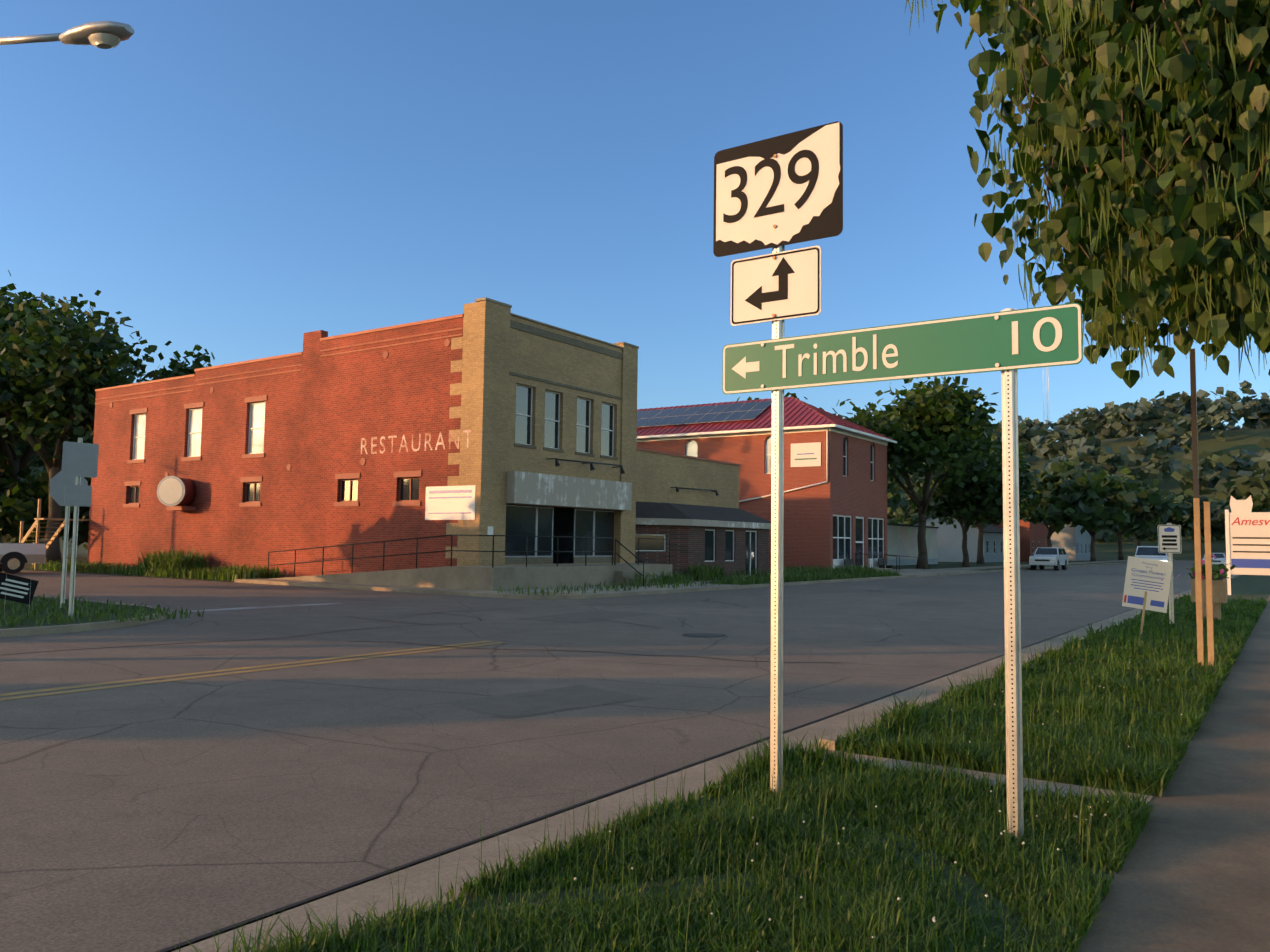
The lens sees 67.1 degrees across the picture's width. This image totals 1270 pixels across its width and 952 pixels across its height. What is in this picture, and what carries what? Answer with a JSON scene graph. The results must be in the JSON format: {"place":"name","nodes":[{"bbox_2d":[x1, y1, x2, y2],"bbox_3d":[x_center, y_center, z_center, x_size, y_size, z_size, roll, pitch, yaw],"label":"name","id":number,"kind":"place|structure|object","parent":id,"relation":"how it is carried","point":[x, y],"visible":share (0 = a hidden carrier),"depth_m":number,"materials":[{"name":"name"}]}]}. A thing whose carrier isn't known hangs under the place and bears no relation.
{"place":"outdoors","nodes":[
{"label":"outdoors","id":0,"kind":"place"},
{"bbox_2d":[1,570,577,635],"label":"side street","id":1,"kind":"structure","parent":0,"point":[178,594],"depth_m":25.38,"materials":[{"name":"grey asphalt"}]},
{"bbox_2d":[0,543,46,573],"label":"parked pickup","id":2,"kind":"object","parent":1,"relation":"on","point":[15,558],"visible":0.96,"depth_m":38.62,"materials":[{"name":"white paint"}]},
{"bbox_2d":[0,558,1127,628],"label":"lawn","id":3,"kind":"structure","parent":0,"point":[939,565],"depth_m":21.54,"materials":[{"name":"plant"}]},
{"bbox_2d":[0,572,38,614],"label":"yard sign","id":4,"kind":"object","parent":3,"relation":"on","point":[17,589],"visible":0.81,"depth_m":17.16,"materials":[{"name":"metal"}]},
{"bbox_2d":[49,470,87,607],"bbox_3d":[-11.690,1.349,19.656,0.033,3.000,0.739,-2,-5,34],"label":"stop sign","id":5,"kind":"object","parent":3,"relation":"on","point":[59,482],"visible":0.62,"depth_m":19.62,"materials":[{"name":"metal"}]},
{"bbox_2d":[61,438,98,617],"bbox_3d":[-10.072,1.003,17.255,0.033,3.400,0.620,-2,-5,34],"label":"road sign","id":6,"kind":"object","parent":3,"relation":"on","point":[79,459],"visible":0.98,"depth_m":17.27,"materials":[{"name":"metal"}]},
{"bbox_2d":[0,547,903,627],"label":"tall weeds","id":7,"kind":"object","parent":3,"relation":"on","point":[180,564],"visible":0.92,"depth_m":35.77,"materials":[{"name":"green plant"}]},
{"bbox_2d":[894,467,924,524],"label":"tree","id":8,"kind":"object","parent":3,"relation":"on","point":[915,479],"visible":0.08,"depth_m":175.87,"materials":[{"name":"green plant"}]},
{"bbox_2d":[911,449,1039,566],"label":"street tree","id":9,"kind":"object","parent":3,"relation":"on","point":[971,501],"visible":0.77,"depth_m":75.94,"materials":[{"name":"green plant"}]},
{"bbox_2d":[22,551,1152,911],"bbox_3d":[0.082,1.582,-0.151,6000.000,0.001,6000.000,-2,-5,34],"label":"ground","id":10,"kind":"structure","parent":0,"point":[82,555],"depth_m":60.18,"materials":[{"name":"green plant"}]},
{"bbox_2d":[0,302,53,461],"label":"tree","id":11,"kind":"object","parent":10,"relation":"on","point":[3,458],"visible":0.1,"depth_m":57.81,"materials":[{"name":"green plant"}]},
{"bbox_2d":[0,398,85,542],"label":"tree","id":12,"kind":"object","parent":10,"relation":"on","point":[33,463],"visible":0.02,"depth_m":77.49,"materials":[{"name":"green plant"}]},
{"bbox_2d":[0,463,90,548],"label":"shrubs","id":13,"kind":"object","parent":10,"relation":"on","point":[18,504],"visible":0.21,"depth_m":58.30,"materials":[{"name":"green plant"}]},
{"bbox_2d":[0,21,134,48],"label":"cobra street light","id":14,"kind":"object","parent":10,"relation":"on","point":[106,34],"visible":1,"depth_m":8.84,"materials":[{"name":"grey metal"}]},
{"bbox_2d":[0,270,143,542],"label":"tree","id":15,"kind":"object","parent":10,"relation":"on","point":[18,465],"visible":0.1,"depth_m":63.16,"materials":[{"name":"green plant"}]},
{"bbox_2d":[0,283,171,562],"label":"tree","id":16,"kind":"object","parent":10,"relation":"on","point":[55,373],"visible":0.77,"depth_m":53.01,"materials":[{"name":"green plant"}]},
{"bbox_2d":[139,344,214,380],"bbox_3d":[-27.970,-1.466,60.528,6.472,13.895,7.036,3,-5,-32],"label":"tree","id":17,"kind":"object","parent":10,"relation":"on","point":[176,367],"visible":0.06,"depth_m":60.02,"materials":[{"name":"green plant"}]},
{"bbox_2d":[5,297,672,590],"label":"restaurant building","id":18,"kind":"structure","parent":10,"relation":"on","point":[486,444],"depth_m":34.48,"materials":[{"name":"red brick"}]},
{"bbox_2d":[0,559,1174,637],"bbox_3d":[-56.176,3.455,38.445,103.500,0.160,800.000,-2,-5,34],"label":"kerb","id":19,"kind":"structure","parent":10,"relation":"on","point":[41,630],"depth_m":26.51,"materials":[{"name":"concrete"}]},
{"bbox_2d":[635,448,770,578],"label":"annex building","id":20,"kind":"structure","parent":10,"relation":"on","point":[688,506],"depth_m":40.77,"materials":[{"name":"yellow brick"}]},
{"bbox_2d":[637,396,920,571],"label":"brick hall","id":21,"kind":"structure","parent":10,"relation":"on","point":[835,490],"depth_m":56.37,"materials":[{"name":"red brick"}]},
{"bbox_2d":[737,392,837,413],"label":"street tree","id":22,"kind":"object","parent":10,"relation":"on","point":[786,395],"depth_m":68.00,"materials":[{"name":"green plant"}]},
{"bbox_2d":[887,463,912,518],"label":"tree","id":23,"kind":"object","parent":10,"relation":"on","point":[893,496],"visible":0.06,"depth_m":151.31,"materials":[{"name":"green plant"}]},
{"bbox_2d":[887,513,918,524],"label":"shrubs","id":24,"kind":"object","parent":10,"relation":"on","point":[893,521],"depth_m":140.61,"materials":[{"name":"green plant"}]},
{"bbox_2d":[887,523,938,565],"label":"mural building","id":25,"kind":"structure","parent":10,"relation":"on","point":[902,542],"depth_m":80.75,"materials":[{"name":"paint"}]},
{"bbox_2d":[833,376,1026,568],"bbox_3d":[19.756,-0.397,68.420,14.272,14.182,15.968,0,-4,13],"label":"street tree","id":26,"kind":"object","parent":10,"relation":"on","point":[938,417],"visible":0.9,"depth_m":63.86,"materials":[{"name":"green plant"}]},
{"bbox_2d":[914,444,1050,563],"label":"street tree","id":27,"kind":"object","parent":10,"relation":"on","point":[1031,507],"depth_m":88.89,"materials":[{"name":"green plant"}]},
{"bbox_2d":[1021,461,1109,546],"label":"street tree","id":28,"kind":"object","parent":10,"relation":"on","point":[1073,495],"visible":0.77,"depth_m":98.35,"materials":[{"name":"green plant"}]},
{"bbox_2d":[1070,467,1160,561],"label":"street tree","id":29,"kind":"object","parent":10,"relation":"on","point":[1120,495],"visible":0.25,"depth_m":117.41,"materials":[{"name":"green plant"}]},
{"bbox_2d":[1096,475,1181,559],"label":"street tree","id":30,"kind":"object","parent":10,"relation":"on","point":[1141,508],"visible":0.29,"depth_m":136.16,"materials":[{"name":"green plant"}]},
{"bbox_2d":[1102,479,1192,545],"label":"street tree","id":31,"kind":"object","parent":10,"relation":"on","point":[1137,533],"visible":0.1,"depth_m":159.65,"materials":[{"name":"green plant"}]},
{"bbox_2d":[1095,531,1225,542],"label":"street shrubs","id":32,"kind":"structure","parent":10,"relation":"on","point":[1152,538],"depth_m":215.86,"materials":[{"name":"green plant"}]},
{"bbox_2d":[1135,490,1217,540],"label":"street tree","id":33,"kind":"object","parent":10,"relation":"on","point":[1185,495],"visible":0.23,"depth_m":184.30,"materials":[{"name":"green plant"}]},
{"bbox_2d":[1183,495,1229,539],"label":"street tree","id":34,"kind":"object","parent":10,"relation":"on","point":[1217,526],"visible":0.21,"depth_m":210.16,"materials":[{"name":"green plant"}]},
{"bbox_2d":[0,560,1224,951],"bbox_3d":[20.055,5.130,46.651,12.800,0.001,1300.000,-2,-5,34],"label":"road","id":35,"kind":"structure","parent":0,"point":[150,816],"depth_m":8.29,"materials":[{"name":"grey asphalt"}]},
{"bbox_2d":[0,574,1231,951],"bbox_3d":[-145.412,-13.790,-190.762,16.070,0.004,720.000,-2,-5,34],"label":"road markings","id":36,"kind":"object","parent":35,"relation":"on","point":[542,702],"visible":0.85,"depth_m":9.94,"materials":[{"name":"yellow paint"}]},
{"bbox_2d":[1029,547,1067,570],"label":"parked silver car","id":37,"kind":"object","parent":35,"relation":"on","point":[1042,557],"visible":1,"depth_m":70.90,"materials":[{"name":"white paint"}]},
{"bbox_2d":[1134,546,1167,560],"bbox_3d":[32.883,5.388,60.916,1.990,1.840,5.740,-2,-5,30],"label":"car","id":38,"kind":"object","parent":35,"relation":"on","point":[1149,552],"visible":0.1,"depth_m":60.16,"materials":[{"name":"white paint"}]},
{"bbox_2d":[1202,553,1225,569],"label":"white car","id":39,"kind":"object","parent":35,"relation":"on","point":[1221,558],"visible":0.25,"depth_m":81.55,"materials":[{"name":"paint"}]},
{"bbox_2d":[0,0,1269,446],"label":"sky","id":40,"kind":"structure","parent":0,"point":[237,180],"materials":[{"name":"blue"}]},
{"bbox_2d":[35,428,1269,560],"bbox_3d":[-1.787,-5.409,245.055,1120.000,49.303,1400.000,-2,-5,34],"label":"hillside terrain","id":41,"kind":"structure","parent":0,"point":[1245,439],"depth_m":310.79,"materials":[{"name":"green plant"}]},
{"bbox_2d":[20,380,1269,519],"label":"hillside forest","id":42,"kind":"object","parent":41,"relation":"on","point":[1155,422],"visible":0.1,"depth_m":321.57,"materials":[{"name":"green plant"}]},
{"bbox_2d":[1043,367,1048,431],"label":"radio mast","id":43,"kind":"object","parent":41,"relation":"on","point":[1046,394],"visible":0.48,"depth_m":372.77,"materials":[{"name":"metal"}]},
{"bbox_2d":[234,560,1127,597],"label":"sidewalk","id":44,"kind":"structure","parent":0,"point":[457,592],"depth_m":30.83,"materials":[{"name":"concrete"}]},
{"bbox_2d":[159,575,1269,951],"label":"lawn","id":45,"kind":"structure","parent":0,"point":[1253,587],"depth_m":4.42,"materials":[{"name":"plant"}]},
{"bbox_2d":[574,662,1181,951],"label":"flowers","id":46,"kind":"object","parent":45,"relation":"on","point":[898,898],"visible":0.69,"depth_m":4.73,"materials":[{"name":"white plant"}]},
{"bbox_2d":[713,121,1082,838],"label":"route sign posts","id":47,"kind":"object","parent":45,"relation":"on","point":[777,193],"visible":1,"depth_m":6.03,"materials":[{"name":"metal"}]},
{"bbox_2d":[905,0,1269,388],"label":"catalpa tree","id":48,"kind":"object","parent":45,"relation":"on","point":[1147,125],"visible":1,"depth_m":8.82,"materials":[{"name":"green plant"}]},
{"bbox_2d":[1122,556,1172,634],"bbox_3d":[9.269,2.219,17.320,0.833,1.527,0.024,-2,-5,34],"label":"yard sign","id":49,"kind":"object","parent":45,"relation":"on","point":[1147,585],"visible":1,"depth_m":17.33,"materials":[{"name":"white plastic"}]},
{"bbox_2d":[1158,523,1181,623],"bbox_3d":[10.900,2.054,19.487,0.420,2.200,0.050,-2,-5,34],"label":"small sign","id":50,"kind":"object","parent":45,"relation":"on","point":[1169,538],"visible":0.85,"depth_m":19.49,"materials":[{"name":"metal"}]},
{"bbox_2d":[1190,348,1213,666],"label":"wooden posts","id":51,"kind":"object","parent":45,"relation":"on","point":[1198,581],"visible":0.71,"depth_m":12.90,"materials":[{"name":"brown wood"}]},
{"bbox_2d":[1177,554,1235,619],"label":"planter flowers","id":52,"kind":"object","parent":45,"relation":"on","point":[1219,590],"visible":0.5,"depth_m":21.18,"materials":[{"name":"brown wood"}]},
{"bbox_2d":[1225,495,1269,594],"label":"welcome sign","id":53,"kind":"object","parent":45,"relation":"on","point":[1247,532],"visible":1,"depth_m":34.53,"materials":[{"name":"white paint"}]},
{"bbox_2d":[1251,490,1269,511],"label":"bush","id":54,"kind":"object","parent":45,"relation":"on","point":[1262,503],"visible":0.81,"depth_m":124.53,"materials":[{"name":"green plant"}]},
{"bbox_2d":[166,574,1269,951],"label":"sidewalk","id":55,"kind":"structure","parent":0,"point":[1192,874],"depth_m":5.17,"materials":[{"name":"concrete"}]},
{"bbox_2d":[910,517,1003,561],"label":"building","id":56,"kind":"structure","parent":0,"point":[949,542],"depth_m":102.77,"materials":[{"name":"white"}]},
{"bbox_2d":[962,517,1047,561],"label":"building","id":57,"kind":"structure","parent":0,"point":[1033,537],"depth_m":110.13,"materials":[{"name":"red brick"}]},
{"bbox_2d":[1051,522,1090,560],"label":"building","id":58,"kind":"structure","parent":0,"point":[1074,542],"depth_m":128.14,"materials":[{"name":"white"}]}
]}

